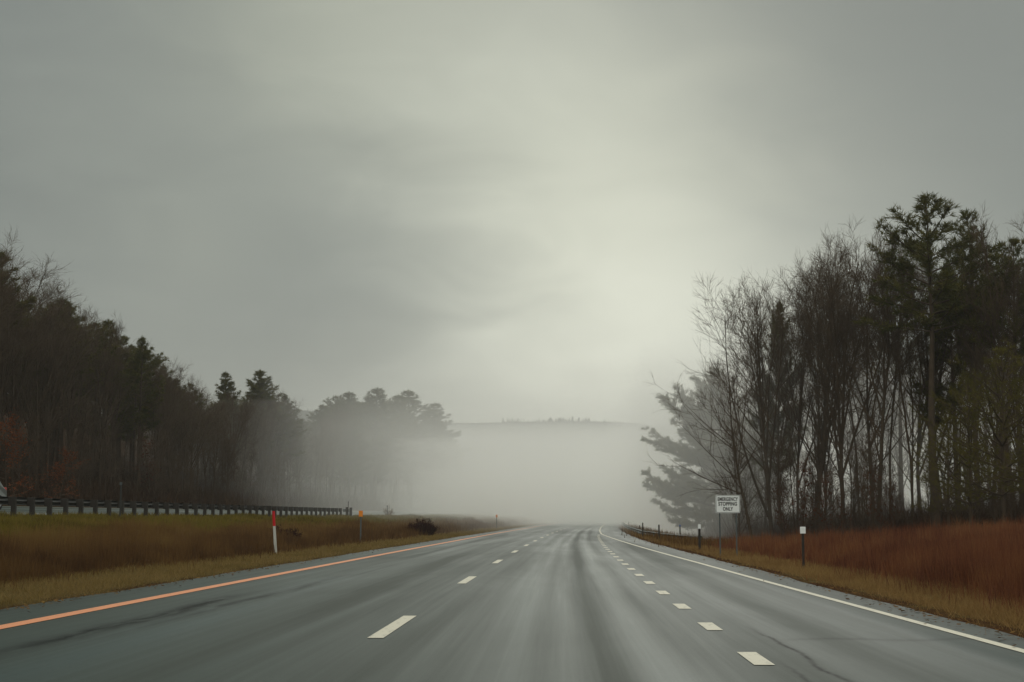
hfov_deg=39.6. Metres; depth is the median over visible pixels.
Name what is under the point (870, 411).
bare tree
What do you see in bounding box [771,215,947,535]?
bare tree
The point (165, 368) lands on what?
pine tree
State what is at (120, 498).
marker post
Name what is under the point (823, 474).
sapling
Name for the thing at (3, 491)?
car
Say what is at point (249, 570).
leaf litter
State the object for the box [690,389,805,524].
pine tree
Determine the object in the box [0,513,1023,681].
road
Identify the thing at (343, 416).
bare tree
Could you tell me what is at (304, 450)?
bare tree
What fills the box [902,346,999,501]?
bare tree
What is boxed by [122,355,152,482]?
pine tree
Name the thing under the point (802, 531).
marker post
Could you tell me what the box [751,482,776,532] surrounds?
sapling
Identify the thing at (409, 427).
pine tree
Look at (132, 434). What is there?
sapling
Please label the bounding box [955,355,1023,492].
pine tree
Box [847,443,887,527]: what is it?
sapling
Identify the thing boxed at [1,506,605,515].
opposite road
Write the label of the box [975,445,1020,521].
sapling
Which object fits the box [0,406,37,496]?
leafy sapling
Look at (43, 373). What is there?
bare tree
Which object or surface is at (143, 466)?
sapling
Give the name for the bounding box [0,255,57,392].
bare tree
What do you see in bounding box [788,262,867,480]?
bare tree
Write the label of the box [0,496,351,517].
guardrail
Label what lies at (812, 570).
verge grass
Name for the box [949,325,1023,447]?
bare tree
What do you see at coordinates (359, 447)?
pine tree
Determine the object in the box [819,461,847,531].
sapling
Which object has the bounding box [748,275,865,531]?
bare tree
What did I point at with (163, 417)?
bare tree
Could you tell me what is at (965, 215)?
pine tree
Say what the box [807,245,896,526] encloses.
bare tree
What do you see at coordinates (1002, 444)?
pine tree
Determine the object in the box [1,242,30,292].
bare tree
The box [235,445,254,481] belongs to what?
sapling
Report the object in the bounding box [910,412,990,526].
pine tree
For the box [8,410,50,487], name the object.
sapling
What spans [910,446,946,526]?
sapling
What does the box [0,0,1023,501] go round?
sky
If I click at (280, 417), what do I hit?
bare tree
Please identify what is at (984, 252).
bare tree
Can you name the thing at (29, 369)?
bare tree
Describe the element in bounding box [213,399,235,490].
bare tree
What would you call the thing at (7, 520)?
bank grass
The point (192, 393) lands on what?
bare tree
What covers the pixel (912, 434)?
bare tree
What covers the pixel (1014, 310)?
bare tree
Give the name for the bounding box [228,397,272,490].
bare tree
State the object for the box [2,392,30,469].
sapling
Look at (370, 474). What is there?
pine tree
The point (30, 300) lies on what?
pine tree
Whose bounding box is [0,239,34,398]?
bare tree
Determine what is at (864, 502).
sapling
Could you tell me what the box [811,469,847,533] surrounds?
leafy sapling
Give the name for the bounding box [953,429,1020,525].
sapling
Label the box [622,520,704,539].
guardrail
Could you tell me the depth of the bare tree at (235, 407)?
178.49 m
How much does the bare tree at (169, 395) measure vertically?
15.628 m
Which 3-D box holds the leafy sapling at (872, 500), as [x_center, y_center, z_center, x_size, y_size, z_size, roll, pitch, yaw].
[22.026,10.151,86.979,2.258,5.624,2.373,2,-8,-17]
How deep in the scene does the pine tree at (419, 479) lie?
290.99 m
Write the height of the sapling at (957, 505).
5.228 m
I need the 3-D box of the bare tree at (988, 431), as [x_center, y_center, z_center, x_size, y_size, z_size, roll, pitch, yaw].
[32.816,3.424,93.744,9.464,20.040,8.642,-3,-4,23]
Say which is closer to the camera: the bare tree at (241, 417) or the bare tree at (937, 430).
the bare tree at (937, 430)
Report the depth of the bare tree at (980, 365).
94.95 m
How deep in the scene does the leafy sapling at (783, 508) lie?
97.07 m
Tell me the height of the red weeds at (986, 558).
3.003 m
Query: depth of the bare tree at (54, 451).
121.88 m
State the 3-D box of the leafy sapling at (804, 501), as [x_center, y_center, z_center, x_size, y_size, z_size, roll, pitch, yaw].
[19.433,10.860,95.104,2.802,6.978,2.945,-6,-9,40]
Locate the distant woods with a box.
[302,410,619,436]
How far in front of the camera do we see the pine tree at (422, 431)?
289.22 m
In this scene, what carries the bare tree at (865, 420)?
on the ground at (506, 497)
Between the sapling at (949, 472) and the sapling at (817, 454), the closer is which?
the sapling at (949, 472)
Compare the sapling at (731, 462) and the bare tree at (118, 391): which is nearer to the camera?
the sapling at (731, 462)
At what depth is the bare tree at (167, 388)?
146.60 m
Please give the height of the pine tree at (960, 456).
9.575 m
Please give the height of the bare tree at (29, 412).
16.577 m
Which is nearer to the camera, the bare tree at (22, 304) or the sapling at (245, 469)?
the bare tree at (22, 304)
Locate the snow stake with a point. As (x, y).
(274, 529)
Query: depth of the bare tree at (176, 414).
161.09 m
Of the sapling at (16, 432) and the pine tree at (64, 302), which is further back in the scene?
the pine tree at (64, 302)
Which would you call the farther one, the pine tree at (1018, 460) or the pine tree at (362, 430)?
the pine tree at (362, 430)
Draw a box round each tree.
[0,223,30,364]
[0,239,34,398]
[0,250,44,444]
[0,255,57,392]
[0,269,98,479]
[0,271,46,417]
[0,277,59,341]
[0,279,107,479]
[0,289,55,482]
[0,291,106,489]
[0,295,84,484]
[0,305,78,484]
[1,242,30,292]
[1,294,35,419]
[2,245,81,313]
[5,256,83,316]
[9,301,93,475]
[24,296,82,465]
[31,296,94,487]
[38,329,107,476]
[43,305,113,481]
[44,314,105,484]
[47,302,108,473]
[49,313,106,472]
[57,322,138,483]
[70,308,139,485]
[74,318,137,478]
[82,310,133,468]
[92,318,150,487]
[92,328,154,485]
[106,334,142,484]
[110,347,153,473]
[114,336,166,489]
[116,398,137,467]
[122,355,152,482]
[123,346,172,475]
[134,366,203,491]
[137,354,193,466]
[139,365,183,495]
[142,356,191,495]
[144,367,176,464]
[156,387,178,475]
[159,375,192,482]
[162,388,223,490]
[164,384,209,481]
[168,380,217,487]
[169,373,207,486]
[170,386,230,494]
[179,383,212,487]
[193,401,233,485]
[207,387,272,490]
[207,402,239,491]
[209,372,248,480]
[209,385,257,489]
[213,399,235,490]
[215,401,250,496]
[216,393,241,486]
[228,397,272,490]
[232,395,285,492]
[236,400,291,498]
[238,395,254,472]
[239,369,307,491]
[241,410,280,493]
[249,392,273,490]
[256,389,303,488]
[256,396,280,468]
[270,409,310,497]
[272,395,303,495]
[274,399,309,486]
[285,426,317,494]
[289,426,309,474]
[303,414,344,499]
[309,395,354,495]
[315,427,354,498]
[319,391,378,498]
[323,420,373,500]
[330,402,364,500]
[338,420,378,502]
[348,433,379,502]
[349,387,412,503]
[350,401,393,501]
[353,437,392,499]
[372,471,401,500]
[377,394,430,507]
[378,407,393,495]
[388,389,443,508]
[393,425,434,500]
[413,403,473,508]
[422,420,467,508]
[639,367,765,536]
[641,348,796,538]
[646,264,816,538]
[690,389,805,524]
[722,330,813,531]
[735,266,873,512]
[735,458,776,516]
[736,419,802,513]
[739,280,820,538]
[743,302,807,518]
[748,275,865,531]
[749,231,910,535]
[762,247,886,516]
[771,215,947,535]
[774,391,809,513]
[781,239,880,510]
[784,256,937,524]
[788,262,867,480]
[790,401,812,508]
[791,368,815,491]
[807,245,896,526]
[817,219,928,531]
[831,316,893,496]
[831,388,857,488]
[834,351,878,510]
[840,334,897,507]
[843,226,931,523]
[846,245,948,526]
[847,248,960,522]
[851,189,1023,528]
[851,338,897,512]
[853,351,939,505]
[861,274,928,517]
[864,268,975,515]
[876,368,937,492]
[880,336,948,495]
[884,345,926,493]
[885,221,985,515]
[893,233,971,509]
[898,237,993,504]
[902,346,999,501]
[906,368,970,483]
[908,373,1023,526]
[910,263,985,514]
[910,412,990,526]
[924,209,1004,523]
[937,252,1022,508]
[939,338,1023,521]
[941,201,1023,515]
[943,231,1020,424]
[945,242,1023,510]
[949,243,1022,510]
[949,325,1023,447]
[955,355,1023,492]
[958,233,1023,502]
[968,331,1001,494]
[976,260,1023,411]
[984,372,1011,473]
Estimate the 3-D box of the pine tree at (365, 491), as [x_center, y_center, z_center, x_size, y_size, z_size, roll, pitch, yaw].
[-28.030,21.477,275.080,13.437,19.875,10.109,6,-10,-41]
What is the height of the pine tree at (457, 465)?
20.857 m
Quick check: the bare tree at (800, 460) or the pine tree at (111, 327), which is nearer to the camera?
the pine tree at (111, 327)
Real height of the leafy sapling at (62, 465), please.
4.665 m
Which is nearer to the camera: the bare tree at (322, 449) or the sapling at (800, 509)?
the sapling at (800, 509)
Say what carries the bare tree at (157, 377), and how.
on the ground at (506, 497)
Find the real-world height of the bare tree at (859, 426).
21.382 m
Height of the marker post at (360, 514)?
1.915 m
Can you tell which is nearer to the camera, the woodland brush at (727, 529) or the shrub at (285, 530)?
the shrub at (285, 530)
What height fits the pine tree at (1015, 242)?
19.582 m
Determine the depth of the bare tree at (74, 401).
128.22 m
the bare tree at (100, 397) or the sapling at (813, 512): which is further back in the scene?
the bare tree at (100, 397)
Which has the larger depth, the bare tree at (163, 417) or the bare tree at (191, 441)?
the bare tree at (163, 417)
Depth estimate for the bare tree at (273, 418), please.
185.70 m
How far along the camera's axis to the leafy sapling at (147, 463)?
134.22 m
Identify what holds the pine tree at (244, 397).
on the ground at (506, 497)
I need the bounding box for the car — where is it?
[0,482,6,509]
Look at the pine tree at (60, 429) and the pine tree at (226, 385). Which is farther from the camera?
the pine tree at (226, 385)
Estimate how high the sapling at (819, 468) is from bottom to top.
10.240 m
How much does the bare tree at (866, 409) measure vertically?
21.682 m
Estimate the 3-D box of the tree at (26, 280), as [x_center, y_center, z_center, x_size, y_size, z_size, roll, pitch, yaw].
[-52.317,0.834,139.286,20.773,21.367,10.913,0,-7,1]
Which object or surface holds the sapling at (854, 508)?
on the ground at (506, 497)
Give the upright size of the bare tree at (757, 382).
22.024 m
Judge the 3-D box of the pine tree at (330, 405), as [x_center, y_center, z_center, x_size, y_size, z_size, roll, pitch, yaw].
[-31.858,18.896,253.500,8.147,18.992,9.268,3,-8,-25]
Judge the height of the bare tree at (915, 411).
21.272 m
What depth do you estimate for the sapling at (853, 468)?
110.94 m
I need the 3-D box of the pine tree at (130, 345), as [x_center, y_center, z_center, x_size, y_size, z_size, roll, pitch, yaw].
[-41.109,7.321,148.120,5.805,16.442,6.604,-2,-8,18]
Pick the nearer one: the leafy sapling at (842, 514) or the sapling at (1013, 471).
the sapling at (1013, 471)
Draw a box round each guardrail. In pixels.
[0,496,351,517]
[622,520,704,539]
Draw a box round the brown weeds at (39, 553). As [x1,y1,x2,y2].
[0,509,557,590]
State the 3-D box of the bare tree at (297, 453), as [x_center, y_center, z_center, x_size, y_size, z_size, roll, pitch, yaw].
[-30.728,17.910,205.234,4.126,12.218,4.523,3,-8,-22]
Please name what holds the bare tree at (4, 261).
on the ground at (506, 497)
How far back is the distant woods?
864.42 m
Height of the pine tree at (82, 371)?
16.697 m
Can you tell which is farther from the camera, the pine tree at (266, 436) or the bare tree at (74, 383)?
the pine tree at (266, 436)
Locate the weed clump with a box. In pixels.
[383,508,393,514]
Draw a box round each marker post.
[119,482,121,515]
[359,511,362,535]
[698,524,700,549]
[800,527,805,568]
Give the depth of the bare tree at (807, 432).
136.24 m
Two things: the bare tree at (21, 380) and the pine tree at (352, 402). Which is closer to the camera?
the bare tree at (21, 380)
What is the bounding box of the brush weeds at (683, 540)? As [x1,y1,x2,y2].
[622,523,861,547]
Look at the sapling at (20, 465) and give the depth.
107.80 m
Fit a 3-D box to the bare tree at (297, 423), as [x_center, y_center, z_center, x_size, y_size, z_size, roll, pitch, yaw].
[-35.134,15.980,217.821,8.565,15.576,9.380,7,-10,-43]
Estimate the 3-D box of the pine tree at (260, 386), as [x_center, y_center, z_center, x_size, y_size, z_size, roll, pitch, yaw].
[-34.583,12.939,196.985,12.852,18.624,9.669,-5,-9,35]
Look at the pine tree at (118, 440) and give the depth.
155.21 m
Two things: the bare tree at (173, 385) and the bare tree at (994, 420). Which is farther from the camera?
the bare tree at (173, 385)
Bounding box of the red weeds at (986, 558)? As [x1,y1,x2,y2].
[689,514,1023,614]
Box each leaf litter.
[0,531,492,611]
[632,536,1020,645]
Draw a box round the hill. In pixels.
[21,399,952,514]
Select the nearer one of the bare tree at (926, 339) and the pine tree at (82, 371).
the bare tree at (926, 339)
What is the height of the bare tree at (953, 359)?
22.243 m
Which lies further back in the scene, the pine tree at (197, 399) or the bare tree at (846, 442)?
the pine tree at (197, 399)
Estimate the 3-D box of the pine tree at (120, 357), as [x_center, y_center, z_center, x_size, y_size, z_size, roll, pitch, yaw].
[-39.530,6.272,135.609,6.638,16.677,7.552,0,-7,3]
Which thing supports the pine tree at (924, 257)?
on the ground at (506, 497)
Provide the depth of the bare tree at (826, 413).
103.23 m
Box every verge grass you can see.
[0,522,547,607]
[619,524,1023,638]
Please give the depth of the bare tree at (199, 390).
159.74 m
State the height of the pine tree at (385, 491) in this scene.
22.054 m
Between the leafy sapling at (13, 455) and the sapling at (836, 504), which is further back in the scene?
the sapling at (836, 504)
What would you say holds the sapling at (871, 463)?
on the ground at (506, 497)
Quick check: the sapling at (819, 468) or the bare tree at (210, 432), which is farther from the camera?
the bare tree at (210, 432)
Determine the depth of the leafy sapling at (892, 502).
88.49 m
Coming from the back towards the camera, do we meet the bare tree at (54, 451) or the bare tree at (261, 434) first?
the bare tree at (261, 434)
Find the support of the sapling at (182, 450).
on the ground at (506, 497)
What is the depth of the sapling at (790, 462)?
101.08 m
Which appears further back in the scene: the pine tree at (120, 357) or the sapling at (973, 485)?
the pine tree at (120, 357)
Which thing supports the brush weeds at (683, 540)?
on the ground at (506, 497)
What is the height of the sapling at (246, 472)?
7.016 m
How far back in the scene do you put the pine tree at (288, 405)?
207.11 m
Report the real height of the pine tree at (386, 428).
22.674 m
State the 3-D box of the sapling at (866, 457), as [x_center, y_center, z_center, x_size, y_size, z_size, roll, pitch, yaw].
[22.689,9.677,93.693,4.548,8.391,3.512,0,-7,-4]
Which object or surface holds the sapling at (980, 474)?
on the ground at (506, 497)
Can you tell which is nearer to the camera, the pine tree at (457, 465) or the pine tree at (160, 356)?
the pine tree at (160, 356)
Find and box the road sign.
[715,495,739,554]
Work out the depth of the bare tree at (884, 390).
96.46 m
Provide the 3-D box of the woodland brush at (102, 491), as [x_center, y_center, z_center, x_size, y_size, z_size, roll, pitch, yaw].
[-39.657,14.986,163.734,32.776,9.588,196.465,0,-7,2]
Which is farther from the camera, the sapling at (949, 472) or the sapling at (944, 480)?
the sapling at (944, 480)
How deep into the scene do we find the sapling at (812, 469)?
109.06 m
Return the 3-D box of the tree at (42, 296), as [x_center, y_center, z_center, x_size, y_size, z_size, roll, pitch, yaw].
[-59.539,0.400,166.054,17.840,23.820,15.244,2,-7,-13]
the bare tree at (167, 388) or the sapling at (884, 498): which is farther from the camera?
the bare tree at (167, 388)
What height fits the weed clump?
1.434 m
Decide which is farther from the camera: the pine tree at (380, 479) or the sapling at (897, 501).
the pine tree at (380, 479)
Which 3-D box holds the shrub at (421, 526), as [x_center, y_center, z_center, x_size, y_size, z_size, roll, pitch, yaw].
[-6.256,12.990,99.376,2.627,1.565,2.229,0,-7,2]
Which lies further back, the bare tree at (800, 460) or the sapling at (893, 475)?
the bare tree at (800, 460)
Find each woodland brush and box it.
[0,436,396,509]
[691,487,1023,540]
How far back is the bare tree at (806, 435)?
146.46 m
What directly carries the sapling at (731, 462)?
on the ground at (506, 497)
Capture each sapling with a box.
[0,385,18,445]
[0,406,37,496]
[1,436,29,488]
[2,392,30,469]
[2,429,30,480]
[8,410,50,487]
[38,444,88,506]
[60,437,82,491]
[107,419,136,480]
[115,422,157,496]
[120,434,163,493]
[136,449,151,481]
[168,423,205,485]
[200,441,224,491]
[232,441,257,492]
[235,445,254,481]
[237,459,253,491]
[274,458,294,496]
[706,417,763,538]
[718,419,764,525]
[730,461,756,535]
[732,491,749,532]
[741,453,765,526]
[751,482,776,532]
[754,431,815,535]
[758,475,796,538]
[766,433,816,533]
[766,480,792,536]
[768,460,800,540]
[785,452,824,529]
[790,449,826,519]
[794,485,811,527]
[795,417,848,532]
[796,418,849,522]
[800,430,849,520]
[800,481,826,534]
[804,479,831,535]
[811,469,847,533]
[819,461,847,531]
[822,416,890,528]
[829,483,849,533]
[831,426,894,532]
[831,487,855,531]
[841,478,863,530]
[844,436,867,511]
[847,426,924,534]
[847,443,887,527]
[848,472,879,533]
[849,467,876,527]
[853,462,890,530]
[868,447,906,518]
[869,469,895,521]
[878,469,918,527]
[883,478,902,530]
[891,483,905,523]
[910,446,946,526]
[928,446,974,526]
[936,463,967,524]
[940,427,1006,523]
[944,470,974,519]
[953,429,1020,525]
[960,438,998,513]
[964,417,1013,522]
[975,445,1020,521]
[980,461,1010,520]
[986,437,1023,519]
[989,422,1021,521]
[989,431,1023,524]
[989,477,1015,521]
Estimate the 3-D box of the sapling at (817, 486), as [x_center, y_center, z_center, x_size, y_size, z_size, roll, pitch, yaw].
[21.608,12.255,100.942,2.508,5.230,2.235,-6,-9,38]
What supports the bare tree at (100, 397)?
on the ground at (506, 497)
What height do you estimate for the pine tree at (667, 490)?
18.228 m
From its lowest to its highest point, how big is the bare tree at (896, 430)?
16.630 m
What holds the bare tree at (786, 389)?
on the ground at (506, 497)
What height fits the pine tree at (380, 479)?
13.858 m
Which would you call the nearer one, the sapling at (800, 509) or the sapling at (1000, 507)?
the sapling at (1000, 507)
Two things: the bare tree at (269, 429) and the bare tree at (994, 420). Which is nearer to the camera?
the bare tree at (994, 420)
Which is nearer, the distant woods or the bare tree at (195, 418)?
the bare tree at (195, 418)
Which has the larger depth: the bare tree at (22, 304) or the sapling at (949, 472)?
the bare tree at (22, 304)
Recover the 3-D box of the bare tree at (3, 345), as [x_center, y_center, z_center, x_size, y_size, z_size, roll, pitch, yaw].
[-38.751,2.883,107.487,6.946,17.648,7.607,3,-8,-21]
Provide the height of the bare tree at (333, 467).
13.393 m
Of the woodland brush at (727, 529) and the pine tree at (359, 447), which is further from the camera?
the pine tree at (359, 447)
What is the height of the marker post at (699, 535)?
1.315 m
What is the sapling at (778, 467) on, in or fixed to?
on the ground at (506, 497)
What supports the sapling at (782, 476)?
on the ground at (506, 497)
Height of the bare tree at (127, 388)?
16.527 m
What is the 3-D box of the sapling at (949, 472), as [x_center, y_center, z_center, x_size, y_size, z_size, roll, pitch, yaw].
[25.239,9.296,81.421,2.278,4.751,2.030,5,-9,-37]
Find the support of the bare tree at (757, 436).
on the ground at (506, 497)
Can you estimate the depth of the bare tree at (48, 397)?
119.32 m
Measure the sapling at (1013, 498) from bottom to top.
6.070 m
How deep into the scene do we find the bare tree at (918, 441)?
111.56 m
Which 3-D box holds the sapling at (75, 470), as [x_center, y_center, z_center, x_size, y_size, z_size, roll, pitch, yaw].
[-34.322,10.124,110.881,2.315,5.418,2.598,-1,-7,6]
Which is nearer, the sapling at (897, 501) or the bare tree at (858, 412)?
the sapling at (897, 501)
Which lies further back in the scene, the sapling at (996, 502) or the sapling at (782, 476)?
the sapling at (782, 476)
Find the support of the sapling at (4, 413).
on the ground at (506, 497)
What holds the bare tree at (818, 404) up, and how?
on the ground at (506, 497)
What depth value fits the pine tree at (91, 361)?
132.43 m
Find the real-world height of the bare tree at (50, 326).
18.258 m
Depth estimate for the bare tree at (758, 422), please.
114.10 m
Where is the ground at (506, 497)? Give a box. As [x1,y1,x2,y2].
[0,408,1023,637]
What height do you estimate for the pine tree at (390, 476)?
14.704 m
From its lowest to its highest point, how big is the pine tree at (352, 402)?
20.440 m
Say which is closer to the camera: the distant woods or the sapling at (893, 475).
the sapling at (893, 475)
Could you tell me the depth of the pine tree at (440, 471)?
304.89 m
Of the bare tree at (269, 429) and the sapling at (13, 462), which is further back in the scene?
the bare tree at (269, 429)
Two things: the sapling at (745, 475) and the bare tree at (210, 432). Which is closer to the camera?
the sapling at (745, 475)
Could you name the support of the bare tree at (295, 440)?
on the ground at (506, 497)
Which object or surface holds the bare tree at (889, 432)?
on the ground at (506, 497)
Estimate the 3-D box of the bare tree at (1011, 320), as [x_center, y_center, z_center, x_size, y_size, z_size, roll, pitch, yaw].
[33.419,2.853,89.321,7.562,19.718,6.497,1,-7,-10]
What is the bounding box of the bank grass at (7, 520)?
[0,510,537,542]
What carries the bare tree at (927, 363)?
on the ground at (506, 497)
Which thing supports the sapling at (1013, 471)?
on the ground at (506, 497)
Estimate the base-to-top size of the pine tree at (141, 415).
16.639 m
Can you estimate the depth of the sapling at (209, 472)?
168.21 m
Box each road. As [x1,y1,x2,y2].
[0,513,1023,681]
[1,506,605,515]
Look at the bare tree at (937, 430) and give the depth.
120.04 m
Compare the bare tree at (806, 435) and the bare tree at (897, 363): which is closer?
the bare tree at (897, 363)
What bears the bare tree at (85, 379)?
on the ground at (506, 497)
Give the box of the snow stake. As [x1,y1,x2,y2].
[272,511,276,553]
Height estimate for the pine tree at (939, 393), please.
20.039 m
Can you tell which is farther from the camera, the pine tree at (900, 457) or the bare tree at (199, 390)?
the bare tree at (199, 390)
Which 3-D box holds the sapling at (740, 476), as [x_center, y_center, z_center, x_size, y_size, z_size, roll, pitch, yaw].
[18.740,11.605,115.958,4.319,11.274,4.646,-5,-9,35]
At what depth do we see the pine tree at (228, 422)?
192.32 m
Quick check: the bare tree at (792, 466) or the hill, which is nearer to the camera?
the bare tree at (792, 466)
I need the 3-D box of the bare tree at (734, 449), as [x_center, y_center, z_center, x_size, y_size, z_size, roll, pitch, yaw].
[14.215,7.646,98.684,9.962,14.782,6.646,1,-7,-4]
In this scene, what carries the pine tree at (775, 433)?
on the ground at (506, 497)
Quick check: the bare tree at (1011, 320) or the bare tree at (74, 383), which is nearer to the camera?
the bare tree at (1011, 320)
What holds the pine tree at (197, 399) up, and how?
on the ground at (506, 497)
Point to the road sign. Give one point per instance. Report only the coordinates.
(727, 503)
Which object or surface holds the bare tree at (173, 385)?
on the ground at (506, 497)
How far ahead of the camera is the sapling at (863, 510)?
92.32 m
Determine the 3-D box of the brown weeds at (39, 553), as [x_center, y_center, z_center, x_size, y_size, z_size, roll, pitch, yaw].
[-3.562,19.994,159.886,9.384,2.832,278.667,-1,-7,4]
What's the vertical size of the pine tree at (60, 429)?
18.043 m
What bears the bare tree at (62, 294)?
on the ground at (506, 497)
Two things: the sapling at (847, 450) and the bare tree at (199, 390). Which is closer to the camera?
the sapling at (847, 450)
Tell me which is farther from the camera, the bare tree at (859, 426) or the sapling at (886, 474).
the bare tree at (859, 426)
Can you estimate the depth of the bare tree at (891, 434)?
99.23 m
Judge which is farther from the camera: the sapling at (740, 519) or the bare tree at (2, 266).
the sapling at (740, 519)
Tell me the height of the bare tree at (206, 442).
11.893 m
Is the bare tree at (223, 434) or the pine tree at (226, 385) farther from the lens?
the pine tree at (226, 385)
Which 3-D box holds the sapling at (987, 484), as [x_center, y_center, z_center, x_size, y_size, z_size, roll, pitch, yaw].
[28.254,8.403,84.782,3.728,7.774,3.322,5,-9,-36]
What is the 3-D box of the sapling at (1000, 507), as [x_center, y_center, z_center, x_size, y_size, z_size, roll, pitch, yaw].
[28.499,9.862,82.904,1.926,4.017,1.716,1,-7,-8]
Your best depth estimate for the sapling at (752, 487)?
118.95 m
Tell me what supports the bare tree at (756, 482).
on the ground at (506, 497)
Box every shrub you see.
[270,522,303,538]
[407,516,439,534]
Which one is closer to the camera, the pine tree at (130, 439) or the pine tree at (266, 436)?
the pine tree at (130, 439)
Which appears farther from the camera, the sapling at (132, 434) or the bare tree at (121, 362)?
the sapling at (132, 434)
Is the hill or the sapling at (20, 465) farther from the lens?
the hill
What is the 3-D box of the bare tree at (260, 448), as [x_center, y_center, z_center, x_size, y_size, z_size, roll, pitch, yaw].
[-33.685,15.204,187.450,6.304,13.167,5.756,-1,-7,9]
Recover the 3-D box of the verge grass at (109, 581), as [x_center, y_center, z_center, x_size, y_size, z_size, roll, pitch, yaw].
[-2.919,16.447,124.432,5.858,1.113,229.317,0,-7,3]
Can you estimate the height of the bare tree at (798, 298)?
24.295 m
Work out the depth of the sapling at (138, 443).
127.87 m
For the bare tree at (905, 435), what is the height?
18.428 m
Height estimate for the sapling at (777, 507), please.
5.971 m
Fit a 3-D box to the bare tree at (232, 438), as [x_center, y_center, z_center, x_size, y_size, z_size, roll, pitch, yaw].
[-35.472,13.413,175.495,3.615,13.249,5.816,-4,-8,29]
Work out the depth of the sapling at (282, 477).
195.61 m

